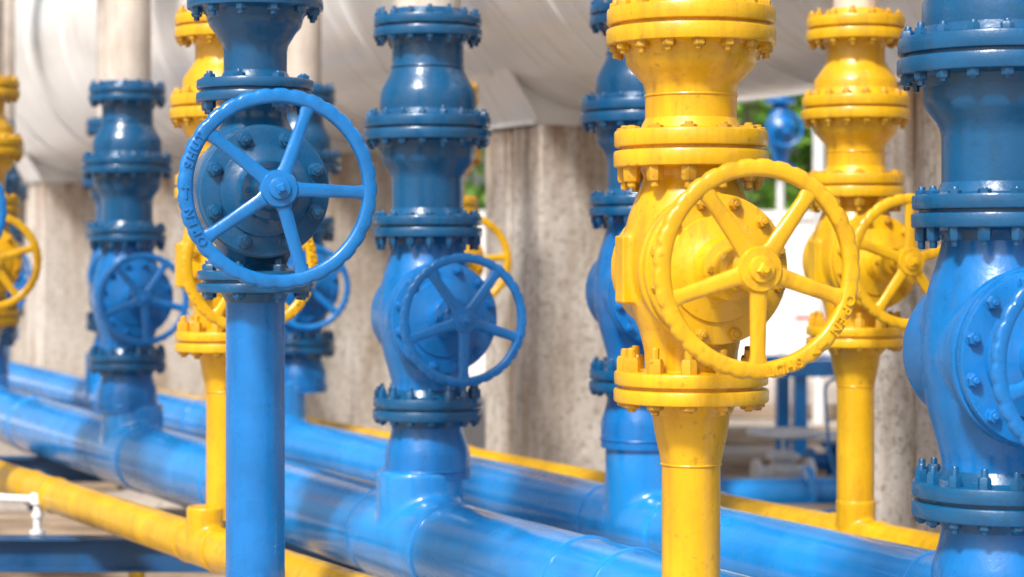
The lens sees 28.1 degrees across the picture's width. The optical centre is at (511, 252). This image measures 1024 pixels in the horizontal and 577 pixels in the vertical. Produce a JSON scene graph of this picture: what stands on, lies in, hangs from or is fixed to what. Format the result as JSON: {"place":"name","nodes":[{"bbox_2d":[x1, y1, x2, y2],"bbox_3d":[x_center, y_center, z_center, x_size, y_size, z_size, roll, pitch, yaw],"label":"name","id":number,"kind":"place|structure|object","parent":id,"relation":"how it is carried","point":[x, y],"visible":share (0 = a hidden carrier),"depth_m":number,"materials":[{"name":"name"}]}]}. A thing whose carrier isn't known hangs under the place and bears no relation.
{"place":"outdoors","nodes":[
{"label":"outdoors","id":0,"kind":"place"},
{"bbox_2d":[177,0,376,576],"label":"blue globe valve","id":1,"kind":"object","parent":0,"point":[256,190],"visible":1,"depth_m":6.02,"materials":[{"name":"metal"}]},
{"bbox_2d":[0,377,836,576],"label":"ground","id":2,"kind":"structure","parent":0,"point":[475,436],"depth_m":18.11,"materials":[{"name":"beige concrete"}]},
{"bbox_2d":[11,184,26,363],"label":"concrete pier","id":3,"kind":"structure","parent":2,"relation":"on","point":[18,351],"depth_m":25.16,"materials":[{"name":"grey concrete"}]},
{"bbox_2d":[16,152,95,374],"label":"concrete pier","id":4,"kind":"structure","parent":2,"relation":"on","point":[60,210],"depth_m":21.68,"materials":[{"name":"grey concrete"}]},
{"bbox_2d":[0,508,186,534],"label":"timber sleeper","id":5,"kind":"object","parent":2,"relation":"on","point":[18,522],"depth_m":12.16,"materials":[{"name":"beige wood"}]},
{"bbox_2d":[72,482,121,490],"bbox_3d":[-4.600,1.628,14.600,3.600,0.140,0.250,0,0,-3],"label":"timber sleeper","id":6,"kind":"object","parent":2,"relation":"on","point":[103,486],"visible":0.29,"depth_m":14.56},
{"bbox_2d":[129,572,144,576],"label":"yellow branch pipe","id":7,"kind":"object","parent":2,"relation":"on","point":[136,574],"visible":0.05,"depth_m":9.52,"materials":[{"name":"metal"}]},
{"bbox_2d":[153,154,203,396],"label":"concrete pier","id":8,"kind":"structure","parent":2,"relation":"on","point":[180,374],"depth_m":18.41,"materials":[{"name":"grey concrete"}]},
{"bbox_2d":[0,572,371,576],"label":"timber sleeper","id":9,"kind":"object","parent":2,"relation":"on","point":[104,574],"visible":0.07,"depth_m":10.11,"materials":[{"name":"beige wood"}]},
{"bbox_2d":[0,460,373,576],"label":"yellow pipeline","id":10,"kind":"object","parent":2,"relation":"on","point":[196,536],"visible":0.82,"depth_m":8.05,"materials":[{"name":"metal"}]},
{"bbox_2d":[0,74,41,336],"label":"yellow gate valve","id":11,"kind":"object","parent":10,"relation":"on","point":[11,152],"visible":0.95,"depth_m":10.48,"materials":[{"name":"metal"}]},
{"bbox_2d":[169,5,317,520],"bbox_3d":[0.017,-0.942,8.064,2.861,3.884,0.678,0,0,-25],"label":"yellow gate valve","id":12,"kind":"object","parent":10,"relation":"on","point":[201,334],"visible":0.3,"depth_m":7.59,"materials":[{"name":"metal"}]},
{"bbox_2d":[606,0,859,576],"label":"yellow gate valve","id":13,"kind":"object","parent":10,"relation":"on","point":[702,277],"visible":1,"depth_m":4.84,"materials":[{"name":"metal"}]},
{"bbox_2d":[307,138,391,431],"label":"concrete pier","id":14,"kind":"structure","parent":2,"relation":"on","point":[356,367],"depth_m":15.28,"materials":[{"name":"grey concrete"}]},
{"bbox_2d":[464,148,485,209],"bbox_3d":[0.506,-1.141,31.922,4.946,5.682,5.984,0,0,-29],"label":"broadleaf tree","id":15,"kind":"object","parent":2,"relation":"on","point":[480,193],"visible":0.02,"depth_m":32.44,"materials":[{"name":"green plant"}]},
{"bbox_2d":[467,69,606,470],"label":"concrete pier","id":16,"kind":"structure","parent":2,"relation":"on","point":[546,168],"depth_m":11.96,"materials":[{"name":"grey concrete"}]},
{"bbox_2d":[720,453,825,474],"bbox_3d":[3.200,1.628,15.800,4.600,0.140,0.350,0,0,-4],"label":"timber sleeper","id":17,"kind":"object","parent":2,"relation":"on","point":[736,463],"depth_m":15.53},
{"bbox_2d":[737,102,812,209],"bbox_3d":[4.200,-2.561,38.101,6.931,8.522,6.602,0,0,0],"label":"broadleaf tree","id":18,"kind":"object","parent":2,"relation":"on","point":[740,111],"depth_m":36.51,"materials":[{"name":"green plant"}]},
{"bbox_2d":[721,474,831,478],"bbox_3d":[2.900,1.628,14.200,4.200,0.140,0.250,0,0,2],"label":"timber sleeper","id":19,"kind":"object","parent":2,"relation":"on","point":[728,476],"depth_m":14.23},
{"bbox_2d":[720,465,836,503],"bbox_3d":[2.691,1.540,13.067,3.200,0.380,0.380,0,0,-6],"label":"blue yard pipe","id":20,"kind":"object","parent":2,"relation":"on","point":[806,486],"visible":0.12,"depth_m":12.87,"materials":[{"name":"blue metal"}]},
{"bbox_2d":[725,426,836,444],"bbox_3d":[3.600,1.628,18.200,5.000,0.140,0.300,0,0,0],"label":"timber sleeper","id":21,"kind":"object","parent":2,"relation":"on","point":[737,435],"depth_m":18.05,"materials":[{"name":"grey wood"}]},
{"bbox_2d":[737,97,825,209],"bbox_3d":[3.127,-1.255,31.593,6.387,5.910,4.844,0,0,-21],"label":"broadleaf tree","id":22,"kind":"object","parent":2,"relation":"on","point":[803,162],"visible":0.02,"depth_m":31.11,"materials":[{"name":"green plant"}]},
{"bbox_2d":[746,427,819,477],"bbox_3d":[1.800,1.435,13.600,0.484,0.530,0.484,0,0,-11],"label":"globe valve","id":23,"kind":"object","parent":2,"relation":"on","point":[783,465],"visible":0.77,"depth_m":13.53,"materials":[{"name":"grey metal"}]},
{"bbox_2d":[730,402,836,418],"bbox_3d":[4.000,1.628,21.000,6.000,0.140,0.400,0,0,3],"label":"timber sleeper","id":24,"kind":"object","parent":2,"relation":"on","point":[767,411],"depth_m":20.88,"materials":[{"name":"grey wood"}]},
{"bbox_2d":[750,94,825,164],"bbox_3d":[6.111,-1.269,31.396,4.844,5.938,4.896,0,0,37],"label":"broadleaf tree","id":25,"kind":"object","parent":2,"relation":"on","point":[762,116],"visible":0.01,"depth_m":30.70,"materials":[{"name":"green plant"}]},
{"bbox_2d":[765,96,824,423],"bbox_3d":[2.716,-1.300,20.015,0.461,6.000,0.912,0,0,25],"label":"distant blue valve","id":26,"kind":"object","parent":2,"relation":"on","point":[780,125],"visible":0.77,"depth_m":19.96,"materials":[{"name":"metal"}]},
{"bbox_2d":[766,355,834,456],"bbox_3d":[2.620,1.260,16.000,1.200,0.880,0.800,0,0,-5],"label":"blue steel frame","id":27,"kind":"object","parent":2,"relation":"on","point":[821,366],"visible":0.14,"depth_m":15.62,"materials":[{"name":"blue metal"}]},
{"bbox_2d":[791,316,825,396],"bbox_3d":[8.085,1.222,24.000,9.630,0.955,0.060,0,0,0],"label":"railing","id":28,"kind":"object","parent":2,"relation":"on","point":[793,333],"visible":0.12,"depth_m":23.98,"materials":[{"name":"metal"}]},
{"bbox_2d":[783,503,835,512],"bbox_3d":[2.600,1.628,12.600,3.600,0.140,0.300,0,0,-3],"label":"timber sleeper","id":29,"kind":"object","parent":2,"relation":"on","point":[822,507],"depth_m":12.55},
{"bbox_2d":[821,378,836,512],"bbox_3d":[2.023,1.150,12.245,0.485,0.918,0.428,0,0,-12],"label":"blue instrument conduit","id":30,"kind":"object","parent":29,"relation":"on","point":[828,382],"visible":0.59,"depth_m":12.00,"materials":[{"name":"metal"}]},
{"bbox_2d":[805,432,836,474],"bbox_3d":[2.280,1.485,14.400,0.444,0.430,0.444,0,0,-6],"label":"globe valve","id":31,"kind":"object","parent":2,"relation":"on","point":[822,461],"visible":0.3,"depth_m":14.33,"materials":[{"name":"blue metal"}]},
{"bbox_2d":[874,0,940,532],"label":"concrete pier","id":32,"kind":"structure","parent":2,"relation":"on","point":[904,438],"depth_m":8.89,"materials":[{"name":"grey concrete"}]},
{"bbox_2d":[15,0,906,184],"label":"white storage vessel","id":33,"kind":"object","parent":32,"relation":"on","point":[554,50],"visible":0.24,"depth_m":13.24,"materials":[{"name":"white metal"}]},
{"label":"posts","id":34,"kind":"object","parent":2,"relation":"on","visible":0},
{"bbox_2d":[0,535,363,571],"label":"beam","id":35,"kind":"structure","parent":34,"relation":"on","point":[66,553],"depth_m":9.20,"materials":[{"name":"blue metal"}]},
{"bbox_2d":[0,492,44,534],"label":"white drain pipe","id":36,"kind":"object","parent":35,"relation":"on","point":[37,512],"visible":0.95,"depth_m":9.26,"materials":[{"name":"plastic"}]},
{"bbox_2d":[0,373,750,576],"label":"blue pipeline","id":37,"kind":"object","parent":35,"relation":"on","point":[387,523],"visible":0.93,"depth_m":7.98,"materials":[{"name":"blue metal"}]},
{"bbox_2d":[0,0,26,375],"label":"blue gate valve","id":38,"kind":"object","parent":37,"relation":"on","point":[8,333],"visible":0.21,"depth_m":14.24,"materials":[{"name":"metal"}]},
{"bbox_2d":[82,0,188,412],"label":"blue gate valve","id":39,"kind":"object","parent":37,"relation":"on","point":[127,167],"visible":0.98,"depth_m":10.99,"materials":[{"name":"metal"}]},
{"bbox_2d":[364,0,526,481],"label":"blue gate valve","id":40,"kind":"object","parent":37,"relation":"on","point":[435,327],"visible":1,"depth_m":7.66,"materials":[{"name":"metal"}]},
{"bbox_2d":[897,0,1023,576],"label":"blue gate valve","id":41,"kind":"object","parent":37,"relation":"on","point":[960,63],"visible":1,"depth_m":4.79,"materials":[{"name":"metal"}]},
{"bbox_2d":[5,345,935,576],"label":"blue pipeline","id":42,"kind":"object","parent":35,"relation":"on","point":[622,504],"visible":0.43,"depth_m":8.28,"materials":[{"name":"blue metal"}]},
{"bbox_2d":[4,0,31,339],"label":"blue gate valve","id":43,"kind":"object","parent":42,"relation":"on","point":[9,36],"visible":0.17,"depth_m":18.42,"materials":[{"name":"metal"}]},
{"bbox_2d":[81,0,103,347],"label":"blue gate valve","id":44,"kind":"object","parent":42,"relation":"on","point":[93,125],"visible":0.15,"depth_m":15.09,"materials":[{"name":"metal"}]},
{"bbox_2d":[285,13,350,393],"bbox_3d":[-0.962,-1.059,11.880,1.011,3.738,0.811,0,0,-12],"label":"blue gate valve","id":45,"kind":"object","parent":42,"relation":"on","point":[309,343],"visible":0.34,"depth_m":11.76,"materials":[{"name":"metal"}]},
{"bbox_2d":[580,0,658,450],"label":"blue gate valve","id":46,"kind":"object","parent":42,"relation":"on","point":[613,104],"visible":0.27,"depth_m":8.03,"materials":[{"name":"metal"}]},
{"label":"posts","id":47,"kind":"object","parent":2,"relation":"on","visible":0},
{"bbox_2d":[0,456,107,481],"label":"beam","id":48,"kind":"structure","parent":47,"relation":"on","point":[51,468],"depth_m":12.79,"materials":[{"name":"blue metal"}]},
{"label":"yellow drain pipe","id":49,"kind":"object","parent":2,"relation":"on","visible":0},
{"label":"blue elbow pipe","id":50,"kind":"object","parent":49,"relation":"on","visible":0},
{"bbox_2d":[0,183,6,238],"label":"blue globe valve","id":51,"kind":"object","parent":50,"relation":"on","point":[3,208],"visible":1,"depth_m":9.05,"materials":[{"name":"metal"}]},
{"bbox_2d":[464,112,797,209],"label":"sky","id":52,"kind":"structure","parent":0,"point":[475,177],"materials":[{"name":"white"}]},
{"bbox_2d":[469,210,829,376],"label":"wall","id":53,"kind":"structure","parent":0,"point":[797,303],"depth_m":28.00,"materials":[{"name":"white paint"}]},
{"bbox_3d":[0.550,1.353,5.550,2.900,0.150,0.130,0,0,0],"label":"beam","id":54,"kind":"object","parent":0,"visible":0},
{"bbox_2d":[226,568,284,576],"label":"blue elbow pipe","id":55,"kind":"object","parent":54,"relation":"attached to","point":[260,574],"visible":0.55,"depth_m":6.09,"materials":[{"name":"metal"}]},
{"bbox_3d":[0.330,1.384,9.850,0.260,0.632,0.240,0,0,0],"label":"blue pipe shoe","id":56,"kind":"object","parent":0,"visible":0},
{"bbox_2d":[42,367,939,549],"bbox_3d":[-1.790,1.067,13.723,0.166,0.233,22.605,0,0,-28],"label":"yellow pipeline","id":57,"kind":"object","parent":56,"relation":"on","point":[857,518],"visible":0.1,"depth_m":8.17,"materials":[{"name":"metal"}]},
{"bbox_2d":[189,301,205,396],"bbox_3d":[-1.932,-0.942,14.102,0.680,3.884,0.679,0,0,-18],"label":"yellow gate valve","id":58,"kind":"object","parent":57,"relation":"on","point":[190,305],"depth_m":14.16,"materials":[{"name":"metal"}]},
{"bbox_2d":[464,82,511,297],"bbox_3d":[-0.256,-0.942,10.936,0.603,3.884,0.674,0,0,-9],"label":"yellow gate valve","id":59,"kind":"object","parent":57,"relation":"on","point":[470,203],"visible":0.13,"depth_m":10.71,"materials":[{"name":"metal"}]},
{"bbox_2d":[801,0,940,501],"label":"yellow gate valve","id":60,"kind":"object","parent":57,"relation":"on","point":[855,113],"visible":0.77,"depth_m":7.75,"materials":[{"name":"metal"}]}
]}

